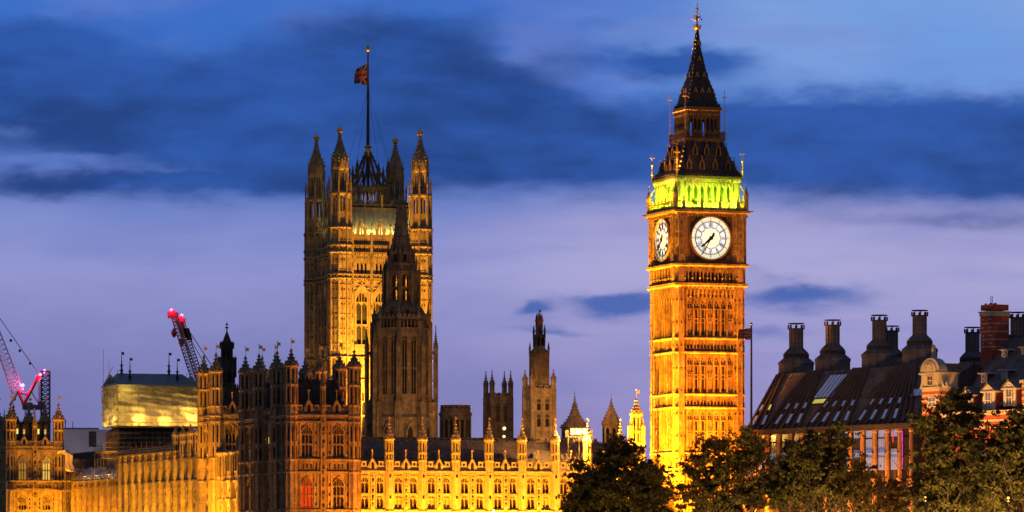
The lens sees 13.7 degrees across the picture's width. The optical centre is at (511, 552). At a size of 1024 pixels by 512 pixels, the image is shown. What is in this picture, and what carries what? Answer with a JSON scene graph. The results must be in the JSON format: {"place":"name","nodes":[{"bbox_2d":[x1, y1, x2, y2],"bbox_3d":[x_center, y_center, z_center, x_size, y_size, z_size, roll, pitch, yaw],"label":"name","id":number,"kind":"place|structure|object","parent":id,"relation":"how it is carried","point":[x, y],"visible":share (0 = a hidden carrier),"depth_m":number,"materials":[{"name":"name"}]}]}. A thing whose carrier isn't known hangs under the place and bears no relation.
{"place":"outdoors","nodes":[
{"label":"outdoors","id":0,"kind":"place"},
{"bbox_2d":[64,419,108,452],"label":"office block","id":1,"kind":"structure","parent":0,"point":[78,440],"depth_m":1150.14,"materials":[{"name":"grey concrete"}]},
{"bbox_2d":[89,431,95,446],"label":"window","id":2,"kind":"structure","parent":1,"relation":"in","point":[92,434],"depth_m":1150.34,"materials":[{"name":"black glass"}]},
{"bbox_2d":[216,446,238,511],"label":"wing","id":3,"kind":"structure","parent":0,"point":[227,489],"depth_m":706.50,"materials":[{"name":"beige stone"}]},
{"bbox_2d":[269,338,361,511],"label":"corner pavilion","id":4,"kind":"structure","parent":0,"point":[315,445],"depth_m":670.33,"materials":[{"name":"stone"}]},
{"bbox_2d":[301,425,312,457],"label":"window","id":5,"kind":"structure","parent":4,"relation":"in","point":[306,434],"depth_m":669.19,"materials":[{"name":"glass"}]},
{"bbox_2d":[301,477,312,508],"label":"window","id":6,"kind":"structure","parent":4,"relation":"in","point":[306,486],"depth_m":669.19,"materials":[{"name":"glass"}]},
{"bbox_2d":[333,425,343,457],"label":"window","id":7,"kind":"structure","parent":4,"relation":"in","point":[338,434],"depth_m":670.82,"materials":[{"name":"glass"}]},
{"bbox_2d":[333,477,343,508],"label":"window","id":8,"kind":"structure","parent":4,"relation":"in","point":[338,486],"depth_m":670.82,"materials":[{"name":"glass"}]},
{"bbox_2d":[303,44,432,436],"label":"square tower","id":9,"kind":"structure","parent":0,"point":[348,236],"depth_m":953.98,"materials":[{"name":"stone"}]},
{"bbox_2d":[319,295,320,347],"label":"great window","id":10,"kind":"structure","parent":9,"relation":"in","point":[319,295],"depth_m":964.20,"materials":[{"name":"glass"}]},
{"bbox_2d":[324,294,326,346],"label":"great window","id":11,"kind":"structure","parent":9,"relation":"in","point":[325,295],"depth_m":959.97,"materials":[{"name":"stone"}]},
{"bbox_2d":[354,63,366,84],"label":"flag","id":12,"kind":"object","parent":9,"relation":"attached to","point":[360,76],"visible":1,"depth_m":961.54,"materials":[{"name":"multicoloured fabric"}]},
{"bbox_2d":[356,292,367,345],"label":"great window","id":13,"kind":"structure","parent":9,"relation":"in","point":[361,297],"depth_m":951.57,"materials":[{"name":"glass"}]},
{"bbox_2d":[361,391,364,436],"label":"great window","id":14,"kind":"structure","parent":9,"relation":"in","point":[362,392],"depth_m":951.80,"materials":[{"name":"glass"}]},
{"bbox_2d":[375,292,381,313],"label":"great window","id":15,"kind":"structure","parent":9,"relation":"in","point":[378,295],"depth_m":952.97,"materials":[{"name":"glass"}]},
{"bbox_2d":[364,174,438,436],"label":"octagonal tower","id":16,"kind":"structure","parent":0,"point":[401,352],"depth_m":845.80,"materials":[{"name":"stone"}]},
{"bbox_2d":[382,335,386,394],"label":"lancet window","id":17,"kind":"structure","parent":16,"relation":"in","point":[384,338],"depth_m":845.93,"materials":[{"name":"stone"}]},
{"bbox_2d":[390,335,395,394],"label":"lancet window","id":18,"kind":"structure","parent":16,"relation":"in","point":[392,337],"depth_m":845.11,"materials":[{"name":"stone"}]},
{"bbox_2d":[402,335,407,394],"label":"lancet window","id":19,"kind":"structure","parent":16,"relation":"in","point":[404,337],"depth_m":844.90,"materials":[{"name":"stone"}]},
{"bbox_2d":[411,335,416,394],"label":"lancet window","id":20,"kind":"structure","parent":16,"relation":"in","point":[413,337],"depth_m":845.52,"materials":[{"name":"stone"}]},
{"bbox_2d":[426,336,427,394],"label":"lancet window","id":21,"kind":"structure","parent":16,"relation":"in","point":[426,336],"depth_m":848.52,"materials":[{"name":"stone"}]},
{"bbox_2d":[361,416,624,511],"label":"palace range","id":22,"kind":"structure","parent":0,"point":[421,473],"depth_m":696.70,"materials":[{"name":"stone"}]},
{"bbox_2d":[361,477,367,493],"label":"window","id":23,"kind":"structure","parent":22,"relation":"in","point":[364,480],"depth_m":690.60,"materials":[{"name":"glass"}]},
{"bbox_2d":[361,496,367,508],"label":"window","id":24,"kind":"structure","parent":22,"relation":"in","point":[364,499],"depth_m":690.60,"materials":[{"name":"glass"}]},
{"bbox_2d":[377,477,383,493],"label":"window","id":25,"kind":"structure","parent":22,"relation":"in","point":[380,480],"depth_m":691.44,"materials":[{"name":"glass"}]},
{"bbox_2d":[377,496,383,508],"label":"window","id":26,"kind":"structure","parent":22,"relation":"in","point":[380,499],"depth_m":691.44,"materials":[{"name":"glass"}]},
{"bbox_2d":[394,477,401,493],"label":"window","id":27,"kind":"structure","parent":22,"relation":"in","point":[397,480],"depth_m":692.45,"materials":[{"name":"glass"}]},
{"bbox_2d":[394,496,401,508],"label":"window","id":28,"kind":"structure","parent":22,"relation":"in","point":[397,499],"depth_m":692.45,"materials":[{"name":"glass"}]},
{"bbox_2d":[410,477,416,493],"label":"window","id":29,"kind":"structure","parent":22,"relation":"in","point":[413,480],"depth_m":693.30,"materials":[{"name":"glass"}]},
{"bbox_2d":[410,496,416,508],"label":"window","id":30,"kind":"structure","parent":22,"relation":"in","point":[413,499],"depth_m":693.30,"materials":[{"name":"glass"}]},
{"bbox_2d":[427,477,434,493],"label":"window","id":31,"kind":"structure","parent":22,"relation":"in","point":[430,480],"depth_m":694.15,"materials":[{"name":"glass"}]},
{"bbox_2d":[427,496,434,508],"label":"window","id":32,"kind":"structure","parent":22,"relation":"in","point":[430,499],"depth_m":694.15,"materials":[{"name":"glass"}]},
{"bbox_2d":[443,478,450,493],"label":"window","id":33,"kind":"structure","parent":22,"relation":"in","point":[446,481],"depth_m":695.00,"materials":[{"name":"glass"}]},
{"bbox_2d":[443,496,450,508],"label":"window","id":34,"kind":"structure","parent":22,"relation":"in","point":[446,499],"depth_m":695.16,"materials":[{"name":"glass"}]},
{"bbox_2d":[461,478,467,493],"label":"window","id":35,"kind":"structure","parent":22,"relation":"in","point":[464,481],"depth_m":696.18,"materials":[{"name":"glass"}]},
{"bbox_2d":[461,496,467,508],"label":"window","id":36,"kind":"structure","parent":22,"relation":"in","point":[464,499],"depth_m":696.18,"materials":[{"name":"glass"}]},
{"bbox_2d":[361,437,598,442],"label":"hall","id":37,"kind":"structure","parent":22,"relation":"attached to","point":[464,439],"depth_m":716.75,"materials":[{"name":"stone"}]},
{"bbox_2d":[476,478,483,493],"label":"window","id":38,"kind":"structure","parent":22,"relation":"in","point":[479,481],"depth_m":696.86,"materials":[{"name":"glass"}]},
{"bbox_2d":[476,496,483,508],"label":"window","id":39,"kind":"structure","parent":22,"relation":"in","point":[479,499],"depth_m":696.86,"materials":[{"name":"glass"}]},
{"bbox_2d":[494,478,500,493],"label":"window","id":40,"kind":"structure","parent":22,"relation":"in","point":[497,481],"depth_m":697.89,"materials":[{"name":"glass"}]},
{"bbox_2d":[494,496,500,508],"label":"window","id":41,"kind":"structure","parent":22,"relation":"in","point":[497,499],"depth_m":697.89,"materials":[{"name":"glass"}]},
{"bbox_2d":[510,478,516,493],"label":"window","id":42,"kind":"structure","parent":22,"relation":"in","point":[513,481],"depth_m":698.74,"materials":[{"name":"glass"}]},
{"bbox_2d":[510,496,516,508],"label":"window","id":43,"kind":"structure","parent":22,"relation":"in","point":[513,499],"depth_m":698.74,"materials":[{"name":"glass"}]},
{"bbox_2d":[527,478,533,494],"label":"window","id":44,"kind":"structure","parent":22,"relation":"in","point":[530,481],"depth_m":699.76,"materials":[{"name":"glass"}]},
{"bbox_2d":[527,496,533,508],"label":"window","id":45,"kind":"structure","parent":22,"relation":"in","point":[530,499],"depth_m":699.76,"materials":[{"name":"glass"}]},
{"bbox_2d":[542,478,549,494],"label":"window","id":46,"kind":"structure","parent":22,"relation":"in","point":[545,481],"depth_m":700.62,"materials":[{"name":"glass"}]},
{"bbox_2d":[542,496,549,508],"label":"window","id":47,"kind":"structure","parent":22,"relation":"in","point":[545,500],"depth_m":700.62,"materials":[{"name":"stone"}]},
{"bbox_2d":[560,478,566,494],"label":"window","id":48,"kind":"structure","parent":22,"relation":"in","point":[563,490],"depth_m":701.64,"materials":[{"name":"glass"}]},
{"bbox_2d":[565,430,592,456],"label":"lamp gantry","id":49,"kind":"object","parent":22,"relation":"attached to","point":[567,433],"visible":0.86,"depth_m":702.80,"materials":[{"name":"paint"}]},
{"bbox_2d":[0,0,1023,461],"label":"sky","id":50,"kind":"structure","parent":0,"point":[155,155],"materials":[{"name":"blue"}]},
{"bbox_2d":[919,296,1023,511],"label":"brick block","id":51,"kind":"structure","parent":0,"point":[996,377],"depth_m":601.67,"materials":[{"name":"brick"}]},
{"bbox_2d":[926,375,933,385],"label":"window","id":52,"kind":"structure","parent":51,"relation":"in","point":[929,379],"depth_m":602.94,"materials":[{"name":"white glass"}]},
{"bbox_2d":[928,397,935,406],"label":"window","id":53,"kind":"structure","parent":51,"relation":"in","point":[931,401],"depth_m":602.57,"materials":[{"name":"white glass"}]},
{"label":"ground","id":54,"kind":"structure","parent":0,"visible":0},
{"bbox_2d":[0,319,44,414],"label":"tower crane","id":55,"kind":"object","parent":54,"relation":"on","point":[39,406],"visible":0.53,"depth_m":1008.85,"materials":[{"name":"paint"}]},
{"bbox_2d":[0,394,64,511],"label":"pavilion","id":56,"kind":"structure","parent":54,"relation":"on","point":[29,449],"depth_m":823.10,"materials":[{"name":"stone"}]},
{"bbox_2d":[18,456,26,479],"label":"window","id":57,"kind":"structure","parent":56,"relation":"in","point":[22,463],"depth_m":822.11,"materials":[{"name":"glass"}]},
{"bbox_2d":[18,496,26,510],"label":"window","id":58,"kind":"structure","parent":56,"relation":"in","point":[22,505],"depth_m":822.11,"materials":[{"name":"stone"}]},
{"bbox_2d":[42,497,49,510],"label":"window","id":59,"kind":"structure","parent":56,"relation":"in","point":[45,504],"depth_m":823.52,"materials":[{"name":"stone"}]},
{"bbox_2d":[42,456,50,480],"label":"window","id":60,"kind":"structure","parent":56,"relation":"in","point":[46,463],"depth_m":823.72,"materials":[{"name":"glass"}]},
{"bbox_2d":[9,480,74,511],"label":"pole scaffold","id":61,"kind":"object","parent":54,"relation":"on","point":[36,490],"visible":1,"depth_m":820.33,"materials":[{"name":"metal"}]},
{"bbox_2d":[57,449,79,511],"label":"sheeted chute","id":62,"kind":"object","parent":61,"relation":"on","point":[68,465],"visible":1,"depth_m":820.83,"materials":[{"name":"plastic"}]},
{"bbox_2d":[40,369,50,418],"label":"service mast","id":63,"kind":"object","parent":54,"relation":"on","point":[48,389],"visible":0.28,"depth_m":1038.94,"materials":[{"name":"grey metal"}]},
{"bbox_2d":[64,450,105,511],"bbox_3d":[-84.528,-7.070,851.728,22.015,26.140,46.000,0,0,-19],"label":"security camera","id":64,"kind":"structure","parent":54,"relation":"on","point":[85,460],"depth_m":827.74,"materials":[{"name":"metal"}]},
{"bbox_2d":[70,477,116,511],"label":"wing","id":65,"kind":"structure","parent":54,"relation":"on","point":[98,502],"depth_m":806.00,"materials":[{"name":"beige stone"}]},
{"bbox_2d":[69,467,116,497],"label":"scaffold deck","id":66,"kind":"structure","parent":65,"relation":"on","point":[91,474],"depth_m":809.32,"materials":[{"name":"metal"}]},
{"bbox_2d":[106,428,187,470],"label":"scaffolding","id":67,"kind":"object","parent":54,"relation":"on","point":[143,432],"depth_m":795.76,"materials":[{"name":"metal"}]},
{"bbox_2d":[99,351,196,478],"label":"wrapped scaffold","id":68,"kind":"object","parent":67,"relation":"on","point":[145,400],"visible":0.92,"depth_m":794.72,"materials":[{"name":"metal"}]},
{"bbox_2d":[117,424,196,511],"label":"long wing","id":69,"kind":"structure","parent":54,"relation":"on","point":[169,488],"depth_m":747.47,"materials":[{"name":"beige stone"}]},
{"bbox_2d":[94,442,127,468],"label":"scaffold deck","id":70,"kind":"structure","parent":69,"relation":"on","point":[103,451],"depth_m":778.87,"materials":[{"name":"metal"}]},
{"bbox_2d":[116,444,178,472],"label":"scaffold deck","id":71,"kind":"structure","parent":69,"relation":"on","point":[146,453],"depth_m":755.76,"materials":[{"name":"metal"}]},
{"bbox_2d":[167,309,196,381],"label":"tower crane","id":72,"kind":"object","parent":54,"relation":"on","point":[172,314],"visible":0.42,"depth_m":1009.20,"materials":[{"name":"paint"}]},
{"bbox_2d":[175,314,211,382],"bbox_3d":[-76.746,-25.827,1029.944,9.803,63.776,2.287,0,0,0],"label":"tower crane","id":73,"kind":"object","parent":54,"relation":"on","point":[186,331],"visible":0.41,"depth_m":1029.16,"materials":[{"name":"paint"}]},
{"bbox_2d":[217,323,236,386],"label":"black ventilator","id":74,"kind":"object","parent":54,"relation":"on","point":[227,360],"visible":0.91,"depth_m":764.03,"materials":[{"name":"metal"}]},
{"bbox_2d":[197,345,277,511],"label":"river tower","id":75,"kind":"structure","parent":54,"relation":"on","point":[217,413],"depth_m":713.76,"materials":[{"name":"stone"}]},
{"bbox_2d":[225,424,235,450],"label":"window","id":76,"kind":"structure","parent":75,"relation":"in","point":[230,433],"depth_m":712.69,"materials":[{"name":"glass"}]},
{"bbox_2d":[262,406,269,511],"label":"link wing","id":77,"kind":"structure","parent":54,"relation":"on","point":[266,461],"depth_m":684.93,"materials":[{"name":"brown stone"}]},
{"bbox_2d":[238,344,327,511],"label":"pavilion","id":78,"kind":"structure","parent":54,"relation":"on","point":[254,393],"depth_m":689.40,"materials":[{"name":"stone"}]},
{"bbox_2d":[439,405,471,437],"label":"tower","id":79,"kind":"structure","parent":54,"relation":"on","point":[448,414],"depth_m":772.83,"materials":[{"name":"stone"}]},
{"bbox_2d":[483,370,513,437],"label":"vent tower","id":80,"kind":"structure","parent":54,"relation":"on","point":[498,409],"depth_m":778.43,"materials":[{"name":"stone"}]},
{"bbox_2d":[496,404,499,422],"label":"window","id":81,"kind":"structure","parent":80,"relation":"in","point":[497,405],"depth_m":778.17,"materials":[{"name":"glass"}]},
{"bbox_2d":[503,404,507,422],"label":"window","id":82,"kind":"structure","parent":80,"relation":"in","point":[505,406],"depth_m":778.55,"materials":[{"name":"glass"}]},
{"bbox_2d":[522,310,556,437],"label":"lantern turret","id":83,"kind":"object","parent":54,"relation":"on","point":[539,395],"visible":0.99,"depth_m":743.47,"materials":[{"name":"stone"}]},
{"bbox_2d":[536,414,541,427],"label":"window","id":84,"kind":"structure","parent":83,"relation":"in","point":[538,416],"depth_m":742.90,"materials":[{"name":"stone"}]},
{"bbox_2d":[536,399,541,410],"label":"window","id":85,"kind":"structure","parent":83,"relation":"in","point":[538,401],"depth_m":742.90,"materials":[{"name":"glass"}]},
{"bbox_2d":[545,414,549,427],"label":"window","id":86,"kind":"structure","parent":83,"relation":"in","point":[547,416],"depth_m":743.44,"materials":[{"name":"stone"}]},
{"bbox_2d":[560,392,589,438],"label":"roof turret","id":87,"kind":"object","parent":54,"relation":"on","point":[574,419],"visible":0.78,"depth_m":769.09,"materials":[{"name":"stone"}]},
{"bbox_2d":[601,397,620,442],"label":"roof turret","id":88,"kind":"object","parent":54,"relation":"on","point":[610,423],"visible":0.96,"depth_m":758.89,"materials":[{"name":"stone"}]},
{"bbox_2d":[555,433,683,511],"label":"plane tree","id":89,"kind":"object","parent":54,"relation":"on","point":[604,488],"visible":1,"depth_m":637.85,"materials":[{"name":"green plant"}]},
{"bbox_2d":[628,389,645,469],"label":"gilded turret","id":90,"kind":"object","parent":54,"relation":"on","point":[636,429],"visible":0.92,"depth_m":697.22,"materials":[{"name":"stone"}]},
{"bbox_2d":[641,4,753,511],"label":"clock tower","id":91,"kind":"structure","parent":54,"relation":"on","point":[697,212],"depth_m":695.28,"materials":[{"name":"orange stone"}]},
{"bbox_2d":[695,366,697,390],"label":"lancet window","id":92,"kind":"structure","parent":91,"relation":"in","point":[696,367],"depth_m":693.98,"materials":[{"name":"glass"}]},
{"bbox_2d":[695,310,697,334],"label":"lancet window","id":93,"kind":"structure","parent":91,"relation":"in","point":[696,311],"depth_m":693.98,"materials":[{"name":"black glass"}]},
{"bbox_2d":[701,366,703,390],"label":"lancet window","id":94,"kind":"structure","parent":91,"relation":"in","point":[702,367],"depth_m":694.32,"materials":[{"name":"glass"}]},
{"bbox_2d":[701,310,703,334],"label":"lancet window","id":95,"kind":"structure","parent":91,"relation":"in","point":[702,311],"depth_m":694.32,"materials":[{"name":"orange glass"}]},
{"bbox_2d":[715,366,717,390],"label":"lancet window","id":96,"kind":"structure","parent":91,"relation":"in","point":[716,368],"depth_m":695.16,"materials":[{"name":"orange glass"}]},
{"bbox_2d":[715,310,717,334],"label":"lancet window","id":97,"kind":"structure","parent":91,"relation":"in","point":[716,311],"depth_m":695.16,"materials":[{"name":"orange glass"}]},
{"bbox_2d":[721,367,724,390],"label":"lancet window","id":98,"kind":"structure","parent":91,"relation":"in","point":[722,368],"depth_m":695.50,"materials":[{"name":"orange stone"}]},
{"bbox_2d":[721,310,724,334],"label":"lancet window","id":99,"kind":"structure","parent":91,"relation":"in","point":[722,311],"depth_m":695.50,"materials":[{"name":"black glass"}]},
{"bbox_2d":[670,425,777,511],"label":"plane tree","id":100,"kind":"object","parent":54,"relation":"on","point":[750,456],"visible":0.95,"depth_m":631.01,"materials":[{"name":"green plant"}]},
{"bbox_2d":[750,322,752,511],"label":"flagpole","id":101,"kind":"object","parent":54,"relation":"on","point":[751,413],"visible":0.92,"depth_m":683.88,"materials":[{"name":"metal"}]},
{"bbox_2d":[738,328,749,339],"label":"flag","id":102,"kind":"object","parent":101,"relation":"attached to","point":[743,333],"visible":1,"depth_m":683.70,"materials":[{"name":"multicoloured fabric"}]},
{"bbox_2d":[751,421,880,511],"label":"plane tree","id":103,"kind":"object","parent":54,"relation":"on","point":[795,471],"visible":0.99,"depth_m":602.55,"materials":[{"name":"green plant"}]},
{"bbox_2d":[832,471,911,511],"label":"plane tree","id":104,"kind":"object","parent":54,"relation":"on","point":[888,503],"visible":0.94,"depth_m":597.29,"materials":[{"name":"green plant"}]},
{"bbox_2d":[740,310,1023,511],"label":"bronze office","id":105,"kind":"structure","parent":54,"relation":"on","point":[875,397],"depth_m":670.90,"materials":[{"name":"brown metal"}]},
{"bbox_2d":[853,439,859,453],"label":"window","id":106,"kind":"structure","parent":105,"relation":"in","point":[856,446],"depth_m":663.17,"materials":[{"name":"glass"}]},
{"bbox_2d":[865,439,872,452],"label":"window","id":107,"kind":"structure","parent":105,"relation":"in","point":[868,442],"depth_m":660.10,"materials":[{"name":"white glass"}]},
{"bbox_2d":[878,438,884,452],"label":"window","id":108,"kind":"structure","parent":105,"relation":"in","point":[881,441],"depth_m":657.21,"materials":[{"name":"white glass"}]},
{"bbox_2d":[878,456,884,469],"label":"window","id":109,"kind":"structure","parent":105,"relation":"in","point":[881,459],"depth_m":657.21,"materials":[{"name":"white glass"}]},
{"bbox_2d":[890,438,897,451],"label":"window","id":110,"kind":"structure","parent":105,"relation":"in","point":[894,444],"depth_m":654.16,"materials":[{"name":"glass"}]},
{"bbox_2d":[890,456,897,469],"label":"window","id":111,"kind":"structure","parent":105,"relation":"in","point":[893,466],"depth_m":654.16,"materials":[{"name":"white glass"}]},
{"bbox_2d":[903,437,908,451],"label":"window","id":112,"kind":"structure","parent":105,"relation":"in","point":[905,439],"depth_m":651.30,"materials":[{"name":"black glass"}]},
{"bbox_2d":[893,386,999,511],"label":"plane tree","id":113,"kind":"object","parent":54,"relation":"on","point":[939,490],"visible":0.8,"depth_m":564.47,"materials":[{"name":"green plant"}]},
{"bbox_2d":[960,404,1023,511],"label":"plane tree","id":114,"kind":"object","parent":54,"relation":"on","point":[1002,462],"visible":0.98,"depth_m":550.21,"materials":[{"name":"green plant"}]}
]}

